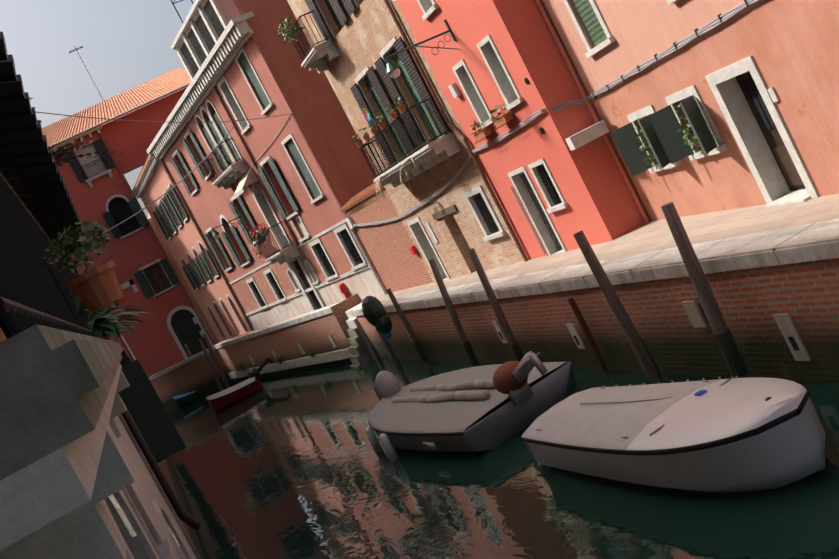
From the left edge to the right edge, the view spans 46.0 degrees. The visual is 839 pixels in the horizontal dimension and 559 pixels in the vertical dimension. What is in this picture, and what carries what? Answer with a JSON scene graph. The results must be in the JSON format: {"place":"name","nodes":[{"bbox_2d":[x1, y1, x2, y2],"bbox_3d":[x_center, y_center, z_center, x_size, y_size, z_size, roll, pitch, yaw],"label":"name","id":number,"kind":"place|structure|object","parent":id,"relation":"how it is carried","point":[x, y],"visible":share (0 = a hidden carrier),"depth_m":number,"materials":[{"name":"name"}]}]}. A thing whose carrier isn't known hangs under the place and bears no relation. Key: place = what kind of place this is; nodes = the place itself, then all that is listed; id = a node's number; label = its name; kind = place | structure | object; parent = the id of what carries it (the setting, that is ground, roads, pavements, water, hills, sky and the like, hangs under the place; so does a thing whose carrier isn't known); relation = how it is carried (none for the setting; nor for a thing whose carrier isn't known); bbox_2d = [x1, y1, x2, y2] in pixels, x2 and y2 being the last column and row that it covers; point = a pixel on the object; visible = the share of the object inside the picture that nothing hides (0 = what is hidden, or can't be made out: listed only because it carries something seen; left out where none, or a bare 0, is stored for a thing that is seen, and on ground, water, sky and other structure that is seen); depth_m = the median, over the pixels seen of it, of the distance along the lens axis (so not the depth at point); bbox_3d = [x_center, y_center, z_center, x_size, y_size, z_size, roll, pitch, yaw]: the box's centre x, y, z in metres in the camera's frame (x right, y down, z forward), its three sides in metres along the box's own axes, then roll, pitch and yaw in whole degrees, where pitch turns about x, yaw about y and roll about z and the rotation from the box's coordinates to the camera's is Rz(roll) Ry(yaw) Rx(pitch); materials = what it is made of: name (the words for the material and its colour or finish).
{"place":"outdoors","nodes":[
{"label":"outdoors","id":0,"kind":"place"},
{"bbox_2d":[0,0,194,217],"label":"sky","id":1,"kind":"structure","parent":0,"point":[126,44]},
{"bbox_2d":[147,213,218,343],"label":"buildings","id":2,"kind":"structure","parent":0,"point":[179,273],"depth_m":73.94,"materials":[{"name":"paint"}]},
{"bbox_2d":[168,358,838,558],"bbox_3d":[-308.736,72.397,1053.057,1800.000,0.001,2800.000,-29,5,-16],"label":"canal water","id":3,"kind":"structure","parent":0,"point":[294,465],"depth_m":16.56,"materials":[{"name":"teal liquid"}]},
{"bbox_2d":[63,254,135,360],"bbox_3d":[-14.132,2.324,44.255,0.946,15.000,22.526,-29,5,-18],"label":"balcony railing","id":4,"kind":"object","parent":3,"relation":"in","point":[76,274],"visible":0.02,"depth_m":39.96,"materials":[{"name":"metal"}]},
{"bbox_2d":[0,31,204,558],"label":"building","id":5,"kind":"structure","parent":3,"relation":"in","point":[91,441],"depth_m":3.33,"materials":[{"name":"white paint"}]},
{"bbox_2d":[172,391,197,407],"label":"green boat","id":6,"kind":"object","parent":3,"relation":"on","point":[182,400],"visible":0.5,"depth_m":54.88,"materials":[{"name":"black"}]},
{"bbox_2d":[206,358,273,411],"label":"red boat","id":7,"kind":"object","parent":3,"relation":"on","point":[228,397],"visible":0.88,"depth_m":43.61,"materials":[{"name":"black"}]},
{"bbox_2d":[184,202,749,390],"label":"mooring posts","id":8,"kind":"object","parent":3,"relation":"in","point":[731,354],"visible":0.79,"depth_m":15.65,"materials":[{"name":"brown wood"}]},
{"bbox_2d":[363,351,576,461],"bbox_3d":[0.789,2.280,19.516,2.962,1.464,7.300,-30,5,-29],"label":"grey boat","id":9,"kind":"object","parent":3,"relation":"on","point":[442,412],"visible":0.96,"depth_m":18.12,"materials":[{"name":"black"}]},
{"bbox_2d":[521,376,826,492],"bbox_3d":[3.113,1.922,12.503,1.770,1.056,5.183,-29,5,-21],"label":"white boat","id":10,"kind":"object","parent":3,"relation":"on","point":[731,434],"visible":1,"depth_m":11.22,"materials":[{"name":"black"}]},
{"bbox_2d":[351,219,838,383],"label":"quay wall","id":11,"kind":"structure","parent":0,"point":[776,293],"depth_m":15.32,"materials":[{"name":"brown brick"}]},
{"bbox_2d":[362,296,707,373],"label":"quay props","id":12,"kind":"object","parent":11,"relation":"attached to","point":[373,310],"visible":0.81,"depth_m":17.95,"materials":[{"name":"brown"}]},
{"bbox_2d":[359,194,838,303],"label":"sidewalk","id":13,"kind":"structure","parent":11,"relation":"on","point":[654,235],"depth_m":16.51,"materials":[{"name":"beige stone"}]},
{"bbox_2d":[278,0,523,294],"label":"brick building","id":14,"kind":"structure","parent":13,"relation":"on","point":[410,142],"depth_m":26.63,"materials":[{"name":"brick"}]},
{"bbox_2d":[384,0,649,261],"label":"coral building","id":15,"kind":"structure","parent":13,"relation":"on","point":[555,182],"depth_m":20.35,"materials":[{"name":"paint"}]},
{"bbox_2d":[213,19,459,238],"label":"street lamps","id":16,"kind":"object","parent":15,"relation":"attached to","point":[392,70],"visible":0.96,"depth_m":21.00,"materials":[{"name":"black metal"}]},
{"bbox_2d":[540,0,838,220],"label":"pink building","id":17,"kind":"structure","parent":13,"relation":"on","point":[740,109],"depth_m":15.07,"materials":[{"name":"paint"}]},
{"label":"canal bed","id":18,"kind":"structure","parent":0,"visible":0},
{"bbox_2d":[149,283,377,412],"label":"quay wall steps","id":19,"kind":"structure","parent":18,"relation":"on","point":[331,335],"depth_m":43.48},
{"bbox_2d":[42,46,215,377],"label":"red building","id":20,"kind":"structure","parent":19,"relation":"on","point":[99,189],"depth_m":59.73,"materials":[{"name":"paint"}]},
{"bbox_2d":[131,152,253,342],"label":"salmon building","id":21,"kind":"structure","parent":19,"relation":"on","point":[186,245],"depth_m":53.95,"materials":[{"name":"paint"}]},
{"bbox_2d":[147,0,383,330],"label":"red palazzo","id":22,"kind":"structure","parent":19,"relation":"on","point":[291,250],"depth_m":38.02,"materials":[{"name":"paint"}]},
{"bbox_2d":[35,0,758,233],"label":"cables","id":23,"kind":"object","parent":22,"relation":"attached to","point":[700,32],"visible":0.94,"depth_m":19.24,"materials":[{"name":"grey"}]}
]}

